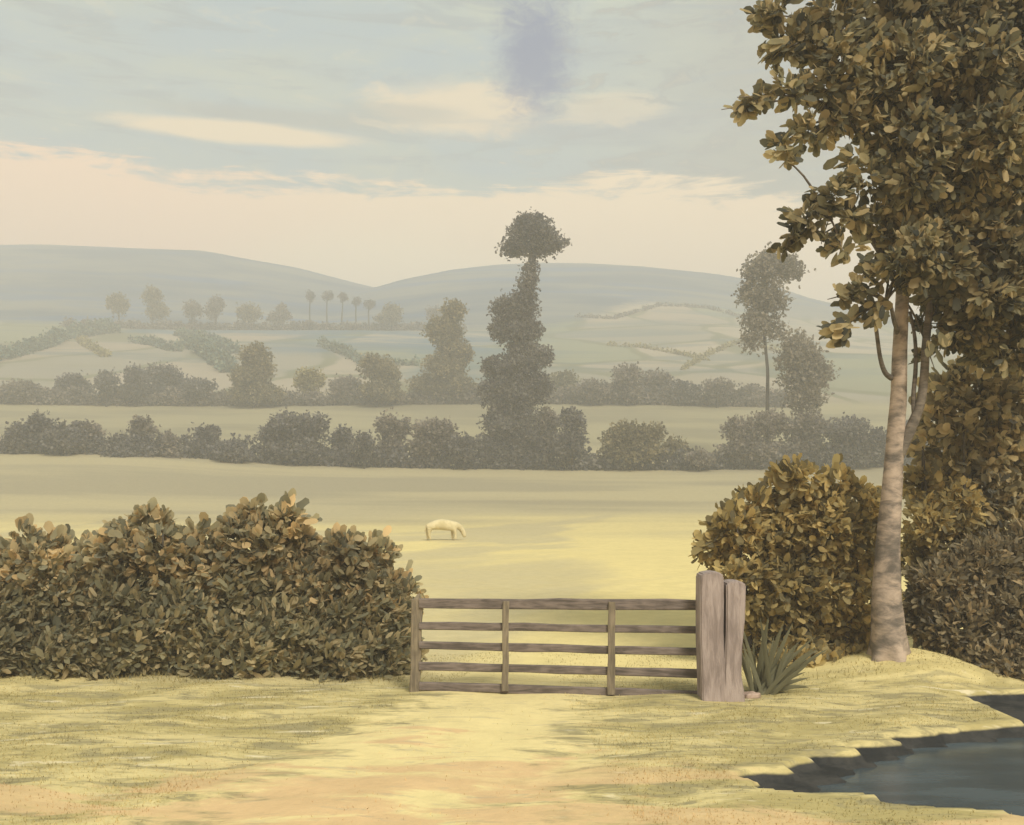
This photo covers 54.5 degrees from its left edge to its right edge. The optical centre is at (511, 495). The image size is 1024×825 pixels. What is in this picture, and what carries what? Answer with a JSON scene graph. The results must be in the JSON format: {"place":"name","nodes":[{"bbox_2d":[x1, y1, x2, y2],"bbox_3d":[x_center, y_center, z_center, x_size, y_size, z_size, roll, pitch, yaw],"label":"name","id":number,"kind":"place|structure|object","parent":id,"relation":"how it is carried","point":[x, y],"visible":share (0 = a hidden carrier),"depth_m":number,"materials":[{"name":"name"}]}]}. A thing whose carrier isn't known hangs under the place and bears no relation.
{"place":"outdoors","nodes":[
{"label":"outdoors","id":0,"kind":"place"},
{"bbox_2d":[0,0,922,313],"label":"sky","id":1,"kind":"structure","parent":0,"point":[373,143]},
{"bbox_2d":[0,244,1023,824],"bbox_3d":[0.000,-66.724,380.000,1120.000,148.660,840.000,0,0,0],"label":"ground","id":2,"kind":"structure","parent":0,"point":[582,534],"depth_m":26.96,"materials":[{"name":"green plant"}]},
{"bbox_2d":[3,418,37,453],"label":"hedgerow bush","id":3,"kind":"object","parent":2,"relation":"on","point":[16,432],"visible":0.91,"depth_m":110.91,"materials":[{"name":"green plant"}]},
{"bbox_2d":[0,378,45,403],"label":"hedgerow tree","id":4,"kind":"object","parent":2,"relation":"on","point":[20,387],"visible":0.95,"depth_m":178.44,"materials":[{"name":"green plant"}]},
{"bbox_2d":[22,407,56,452],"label":"hedgerow bush","id":5,"kind":"object","parent":2,"relation":"on","point":[38,422],"visible":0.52,"depth_m":112.42,"materials":[{"name":"green plant"}]},
{"bbox_2d":[36,418,79,455],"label":"hedgerow bush","id":6,"kind":"object","parent":2,"relation":"on","point":[59,438],"visible":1,"depth_m":109.09,"materials":[{"name":"green plant"}]},
{"bbox_2d":[0,317,122,360],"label":"hedge","id":7,"kind":"object","parent":2,"relation":"on","point":[53,336],"visible":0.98,"depth_m":277.11,"materials":[{"name":"plant"}]},
{"bbox_2d":[52,369,94,398],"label":"hedgerow tree","id":8,"kind":"object","parent":2,"relation":"on","point":[65,380],"visible":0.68,"depth_m":181.77,"materials":[{"name":"green plant"}]},
{"bbox_2d":[70,418,86,451],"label":"hedgerow bush","id":9,"kind":"object","parent":2,"relation":"on","point":[79,424],"visible":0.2,"depth_m":112.81,"materials":[{"name":"green plant"}]},
{"bbox_2d":[77,419,106,454],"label":"hedgerow bush","id":10,"kind":"object","parent":2,"relation":"on","point":[95,429],"visible":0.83,"depth_m":111.88,"materials":[{"name":"green plant"}]},
{"bbox_2d":[75,335,111,356],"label":"hedge","id":11,"kind":"object","parent":2,"relation":"on","point":[89,344],"visible":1,"depth_m":260.96,"materials":[{"name":"plant"}]},
{"bbox_2d":[93,367,124,406],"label":"hedgerow tree","id":12,"kind":"object","parent":2,"relation":"on","point":[105,381],"visible":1,"depth_m":177.25,"materials":[{"name":"green plant"}]},
{"bbox_2d":[104,291,130,322],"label":"hillside tree","id":13,"kind":"object","parent":2,"relation":"on","point":[114,303],"visible":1,"depth_m":334.78,"materials":[{"name":"green plant"}]},
{"bbox_2d":[99,430,137,457],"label":"hedgerow bush","id":14,"kind":"object","parent":2,"relation":"on","point":[121,446],"visible":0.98,"depth_m":109.50,"materials":[{"name":"green plant"}]},
{"bbox_2d":[120,361,152,406],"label":"hedgerow tree","id":15,"kind":"object","parent":2,"relation":"on","point":[135,381],"visible":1,"depth_m":177.27,"materials":[{"name":"green plant"}]},
{"bbox_2d":[125,414,160,442],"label":"hedgerow bush","id":16,"kind":"object","parent":2,"relation":"on","point":[139,425],"visible":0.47,"depth_m":113.24,"materials":[{"name":"green plant"}]},
{"bbox_2d":[131,435,164,456],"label":"hedgerow bush","id":17,"kind":"object","parent":2,"relation":"on","point":[148,451],"visible":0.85,"depth_m":110.42,"materials":[{"name":"green plant"}]},
{"bbox_2d":[139,283,171,325],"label":"hillside tree","id":18,"kind":"object","parent":2,"relation":"on","point":[152,297],"visible":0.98,"depth_m":338.06,"materials":[{"name":"green plant"}]},
{"bbox_2d":[128,334,183,351],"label":"hedge","id":19,"kind":"object","parent":2,"relation":"on","point":[156,341],"visible":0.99,"depth_m":272.34,"materials":[{"name":"plant"}]},
{"bbox_2d":[144,360,187,403],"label":"hedgerow tree","id":20,"kind":"object","parent":2,"relation":"on","point":[164,377],"visible":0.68,"depth_m":181.08,"materials":[{"name":"green plant"}]},
{"bbox_2d":[156,429,185,458],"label":"hedgerow bush","id":21,"kind":"object","parent":2,"relation":"on","point":[170,441],"visible":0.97,"depth_m":110.64,"materials":[{"name":"green plant"}]},
{"bbox_2d":[181,298,204,329],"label":"hillside tree","id":22,"kind":"object","parent":2,"relation":"on","point":[193,308],"visible":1,"depth_m":334.01,"materials":[{"name":"green plant"}]},
{"bbox_2d":[178,375,218,405],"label":"hedgerow tree","id":23,"kind":"object","parent":2,"relation":"on","point":[194,386],"visible":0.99,"depth_m":178.61,"materials":[{"name":"green plant"}]},
{"bbox_2d":[182,422,221,457],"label":"hedgerow bush","id":24,"kind":"object","parent":2,"relation":"on","point":[210,434],"visible":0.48,"depth_m":113.39,"materials":[{"name":"green plant"}]},
{"bbox_2d":[174,331,237,372],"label":"hedge","id":25,"kind":"object","parent":2,"relation":"on","point":[214,354],"visible":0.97,"depth_m":241.74,"materials":[{"name":"green plant"}]},
{"bbox_2d":[172,327,242,352],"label":"hedge","id":26,"kind":"object","parent":2,"relation":"on","point":[223,342],"visible":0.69,"depth_m":277.25,"materials":[{"name":"green plant"}]},
{"bbox_2d":[0,488,428,682],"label":"hedge","id":27,"kind":"object","parent":2,"relation":"on","point":[289,594],"visible":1,"depth_m":13.39,"materials":[{"name":"green plant"}]},
{"bbox_2d":[202,294,226,329],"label":"hillside tree","id":28,"kind":"object","parent":2,"relation":"on","point":[214,306],"visible":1,"depth_m":332.07,"materials":[{"name":"green plant"}]},
{"bbox_2d":[211,438,251,462],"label":"hedgerow bush","id":29,"kind":"object","parent":2,"relation":"on","point":[223,451],"visible":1,"depth_m":109.41,"materials":[{"name":"green plant"}]},
{"bbox_2d":[235,301,263,322],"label":"hillside tree","id":30,"kind":"object","parent":2,"relation":"on","point":[249,312],"visible":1,"depth_m":336.26,"materials":[{"name":"green plant"}]},
{"bbox_2d":[226,340,287,407],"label":"hedgerow tree","id":31,"kind":"object","parent":2,"relation":"on","point":[252,373],"visible":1,"depth_m":175.92,"materials":[{"name":"green plant"}]},
{"bbox_2d":[59,316,466,330],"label":"hedge","id":32,"kind":"object","parent":2,"relation":"on","point":[176,325],"visible":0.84,"depth_m":335.35,"materials":[{"name":"green plant"}]},
{"bbox_2d":[265,301,292,324],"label":"hillside tree","id":33,"kind":"object","parent":2,"relation":"on","point":[281,315],"visible":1,"depth_m":337.80,"materials":[{"name":"green plant"}]},
{"bbox_2d":[253,406,332,465],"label":"hedgerow bush","id":34,"kind":"object","parent":2,"relation":"on","point":[292,436],"visible":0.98,"depth_m":110.71,"materials":[{"name":"green plant"}]},
{"bbox_2d":[291,366,326,403],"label":"hedgerow tree","id":35,"kind":"object","parent":2,"relation":"on","point":[308,380],"visible":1,"depth_m":181.10,"materials":[{"name":"green plant"}]},
{"bbox_2d":[305,289,315,329],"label":"slender tree","id":36,"kind":"object","parent":2,"relation":"on","point":[310,295],"visible":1,"depth_m":335.76,"materials":[{"name":"green plant"}]},
{"bbox_2d":[320,290,333,329],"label":"slender tree","id":37,"kind":"object","parent":2,"relation":"on","point":[329,295],"visible":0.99,"depth_m":335.82,"materials":[{"name":"green plant"}]},
{"bbox_2d":[325,423,356,463],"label":"hedgerow bush","id":38,"kind":"object","parent":2,"relation":"on","point":[340,439],"visible":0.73,"depth_m":112.59,"materials":[{"name":"green plant"}]},
{"bbox_2d":[337,291,348,329],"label":"slender tree","id":39,"kind":"object","parent":2,"relation":"on","point":[342,295],"visible":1,"depth_m":335.80,"materials":[{"name":"green plant"}]},
{"bbox_2d":[324,373,363,399],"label":"hedgerow tree","id":40,"kind":"object","parent":2,"relation":"on","point":[348,383],"visible":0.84,"depth_m":180.32,"materials":[{"name":"green plant"}]},
{"bbox_2d":[351,296,361,327],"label":"slender tree","id":41,"kind":"object","parent":2,"relation":"on","point":[356,302],"visible":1,"depth_m":335.77,"materials":[{"name":"green plant"}]},
{"bbox_2d":[347,429,380,468],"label":"hedgerow bush","id":42,"kind":"object","parent":2,"relation":"on","point":[364,442],"visible":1,"depth_m":109.56,"materials":[{"name":"green plant"}]},
{"bbox_2d":[316,335,420,365],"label":"hedge","id":43,"kind":"object","parent":2,"relation":"on","point":[349,352],"visible":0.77,"depth_m":254.94,"materials":[{"name":"green plant"}]},
{"bbox_2d":[363,299,375,329],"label":"slender tree","id":44,"kind":"object","parent":2,"relation":"on","point":[368,304],"visible":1,"depth_m":335.75,"materials":[{"name":"green plant"}]},
{"bbox_2d":[355,352,409,406],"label":"hedgerow tree","id":45,"kind":"object","parent":2,"relation":"on","point":[383,373],"visible":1,"depth_m":175.58,"materials":[{"name":"green plant"}]},
{"bbox_2d":[372,301,403,330],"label":"hillside tree","id":46,"kind":"object","parent":2,"relation":"on","point":[393,314],"visible":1,"depth_m":332.42,"materials":[{"name":"green plant"}]},
{"bbox_2d":[372,407,413,460],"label":"hedgerow bush","id":47,"kind":"object","parent":2,"relation":"on","point":[389,426],"visible":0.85,"depth_m":112.72,"materials":[{"name":"green plant"}]},
{"bbox_2d":[0,382,793,407],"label":"hedge","id":48,"kind":"object","parent":2,"relation":"on","point":[752,398],"visible":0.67,"depth_m":179.25,"materials":[{"name":"green plant"}]},
{"bbox_2d":[409,593,422,691],"bbox_3d":[-1.186,1.926,12.259,0.169,1.463,0.124,0,0,0],"label":"gate post","id":49,"kind":"object","parent":2,"relation":"on","point":[416,637],"visible":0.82,"depth_m":12.21,"materials":[{"name":"brown wood"}]},
{"bbox_2d":[405,416,459,467],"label":"hedgerow bush","id":50,"kind":"object","parent":2,"relation":"on","point":[432,435],"visible":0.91,"depth_m":110.85,"materials":[{"name":"green plant"}]},
{"bbox_2d":[424,304,442,319],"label":"hillside tree","id":51,"kind":"object","parent":2,"relation":"on","point":[431,312],"visible":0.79,"depth_m":332.94,"materials":[{"name":"green plant"}]},
{"bbox_2d":[404,297,478,402],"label":"hedgerow tree","id":52,"kind":"object","parent":2,"relation":"on","point":[446,367],"visible":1,"depth_m":178.86,"materials":[{"name":"green plant"}]},
{"bbox_2d":[425,519,465,539],"bbox_3d":[-3.345,1.688,50.009,2.097,1.022,0.577,0,0,-9],"label":"grazing cow","id":53,"kind":"object","parent":2,"relation":"on","point":[447,525],"visible":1,"depth_m":49.82},
{"bbox_2d":[446,430,479,469],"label":"hedgerow bush","id":54,"kind":"object","parent":2,"relation":"on","point":[467,443],"visible":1,"depth_m":109.90,"materials":[{"name":"green plant"}]},
{"bbox_2d":[0,428,941,470],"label":"hedge","id":55,"kind":"object","parent":2,"relation":"on","point":[538,461],"visible":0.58,"depth_m":111.43,"materials":[{"name":"plant"}]},
{"bbox_2d":[471,209,571,469],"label":"tall tree","id":56,"kind":"object","parent":2,"relation":"on","point":[519,394],"visible":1,"depth_m":111.51,"materials":[{"name":"green plant"}]},
{"bbox_2d":[526,406,561,464],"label":"hedgerow bush","id":57,"kind":"object","parent":2,"relation":"on","point":[548,419],"visible":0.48,"depth_m":113.12,"materials":[{"name":"green plant"}]},
{"bbox_2d":[548,369,582,398],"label":"hedgerow tree","id":58,"kind":"object","parent":2,"relation":"on","point":[564,378],"visible":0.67,"depth_m":181.77,"materials":[{"name":"green plant"}]},
{"bbox_2d":[547,406,589,470],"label":"hedgerow bush","id":59,"kind":"object","parent":2,"relation":"on","point":[573,440],"visible":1,"depth_m":110.17,"materials":[{"name":"green plant"}]},
{"bbox_2d":[573,377,613,405],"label":"hedgerow tree","id":60,"kind":"object","parent":2,"relation":"on","point":[593,388],"visible":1,"depth_m":176.81,"materials":[{"name":"green plant"}]},
{"bbox_2d":[604,361,645,404],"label":"hedgerow tree","id":61,"kind":"object","parent":2,"relation":"on","point":[626,385],"visible":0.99,"depth_m":176.91,"materials":[{"name":"green plant"}]},
{"bbox_2d":[596,418,674,470],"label":"hedgerow bush","id":62,"kind":"object","parent":2,"relation":"on","point":[628,440],"visible":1,"depth_m":110.46,"materials":[{"name":"green plant"}]},
{"bbox_2d":[640,367,674,391],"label":"hedgerow tree","id":63,"kind":"object","parent":2,"relation":"on","point":[660,379],"visible":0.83,"depth_m":181.71,"materials":[{"name":"green plant"}]},
{"bbox_2d":[576,301,740,318],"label":"hedge","id":64,"kind":"object","parent":2,"relation":"on","point":[635,311],"visible":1,"depth_m":394.34,"materials":[{"name":"plant"}]},
{"bbox_2d":[607,340,710,360],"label":"hedge","id":65,"kind":"object","parent":2,"relation":"on","point":[674,351],"visible":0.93,"depth_m":271.21,"materials":[{"name":"plant"}]},
{"bbox_2d":[662,434,688,456],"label":"hedgerow bush","id":66,"kind":"object","parent":2,"relation":"on","point":[671,443],"visible":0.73,"depth_m":113.15,"materials":[{"name":"green plant"}]},
{"bbox_2d":[664,379,702,405],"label":"hedgerow tree","id":67,"kind":"object","parent":2,"relation":"on","point":[695,391],"visible":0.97,"depth_m":178.21,"materials":[{"name":"green plant"}]},
{"bbox_2d":[681,445,716,471],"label":"hedgerow bush","id":68,"kind":"object","parent":2,"relation":"on","point":[695,458],"visible":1,"depth_m":109.72,"materials":[{"name":"green plant"}]},
{"bbox_2d":[701,376,736,407],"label":"hedgerow tree","id":69,"kind":"object","parent":2,"relation":"on","point":[717,386],"visible":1,"depth_m":176.93,"materials":[{"name":"green plant"}]},
{"bbox_2d":[696,570,745,701],"bbox_3d":[2.458,1.746,11.720,0.533,1.717,0.340,0,0,0],"label":"gate post","id":70,"kind":"object","parent":2,"relation":"on","point":[720,611],"visible":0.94,"depth_m":11.55,"materials":[{"name":"wood"}]},
{"bbox_2d":[419,598,696,695],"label":"field gate","id":71,"kind":"structure","parent":70,"relation":"attached to","point":[611,671],"depth_m":12.04,"materials":[{"name":"brown wood"}]},
{"bbox_2d":[680,337,782,369],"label":"hedge","id":72,"kind":"object","parent":2,"relation":"on","point":[695,360],"visible":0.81,"depth_m":264.38,"materials":[{"name":"plant"}]},
{"bbox_2d":[737,383,764,401],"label":"hedgerow tree","id":73,"kind":"object","parent":2,"relation":"on","point":[757,387],"visible":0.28,"depth_m":181.18,"materials":[{"name":"green plant"}]},
{"bbox_2d":[709,408,794,468],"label":"hedgerow bush","id":74,"kind":"object","parent":2,"relation":"on","point":[742,434],"visible":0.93,"depth_m":111.46,"materials":[{"name":"green plant"}]},
{"bbox_2d":[744,691,760,698],"bbox_3d":[2.846,2.380,11.829,0.245,0.130,0.179,0,0,0],"label":"stone","id":75,"kind":"object","parent":2,"relation":"on","point":[752,695],"visible":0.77,"depth_m":11.77,"materials":[{"name":"beige stone"}]},
{"bbox_2d":[730,241,815,441],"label":"slim tree","id":76,"kind":"object","parent":2,"relation":"on","point":[764,295],"visible":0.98,"depth_m":115.16,"materials":[{"name":"green plant"}]},
{"bbox_2d":[742,618,826,694],"bbox_3d":[3.237,1.976,12.101,1.141,1.040,0.489,0,0,17],"label":"flag plant","id":77,"kind":"object","parent":2,"relation":"on","point":[770,675],"visible":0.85,"depth_m":12.04,"materials":[{"name":"green plant"}]},
{"bbox_2d":[688,453,907,667],"bbox_3d":[4.042,0.909,14.059,3.076,3.042,1.797,0,0,0],"label":"hawthorn bush","id":78,"kind":"object","parent":2,"relation":"on","point":[825,522],"visible":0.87,"depth_m":13.80,"materials":[{"name":"green plant"}]},
{"bbox_2d":[769,406,834,460],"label":"hedgerow bush","id":79,"kind":"object","parent":2,"relation":"on","point":[808,427],"visible":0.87,"depth_m":111.70,"materials":[{"name":"green plant"}]},
{"bbox_2d":[772,327,840,437],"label":"egg shaped tree","id":80,"kind":"object","parent":2,"relation":"on","point":[808,374],"visible":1,"depth_m":112.92,"materials":[{"name":"green plant"}]},
{"bbox_2d":[817,412,886,469],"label":"hedgerow bush","id":81,"kind":"object","parent":2,"relation":"on","point":[851,440],"visible":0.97,"depth_m":108.98,"materials":[{"name":"green plant"}]},
{"bbox_2d":[721,0,1023,662],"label":"oak tree","id":82,"kind":"object","parent":2,"relation":"on","point":[929,94],"visible":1,"depth_m":12.57,"materials":[{"name":"green plant"}]},
{"bbox_2d":[900,458,988,642],"bbox_3d":[6.410,0.964,14.808,1.543,3.066,1.371,0,0,0],"label":"shrub","id":83,"kind":"object","parent":2,"relation":"on","point":[925,535],"visible":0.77,"depth_m":14.48,"materials":[{"name":"green plant"}]},
{"bbox_2d":[901,514,1023,680],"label":"thicket","id":84,"kind":"object","parent":2,"relation":"on","point":[949,595],"visible":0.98,"depth_m":13.61,"materials":[{"name":"green plant"}]},
{"bbox_2d":[906,355,1023,553],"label":"tall shrub","id":85,"kind":"object","parent":2,"relation":"on","point":[985,451],"visible":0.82,"depth_m":14.83,"materials":[{"name":"green plant"}]},
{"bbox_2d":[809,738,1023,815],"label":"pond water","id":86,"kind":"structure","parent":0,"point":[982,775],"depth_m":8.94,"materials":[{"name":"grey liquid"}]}
]}

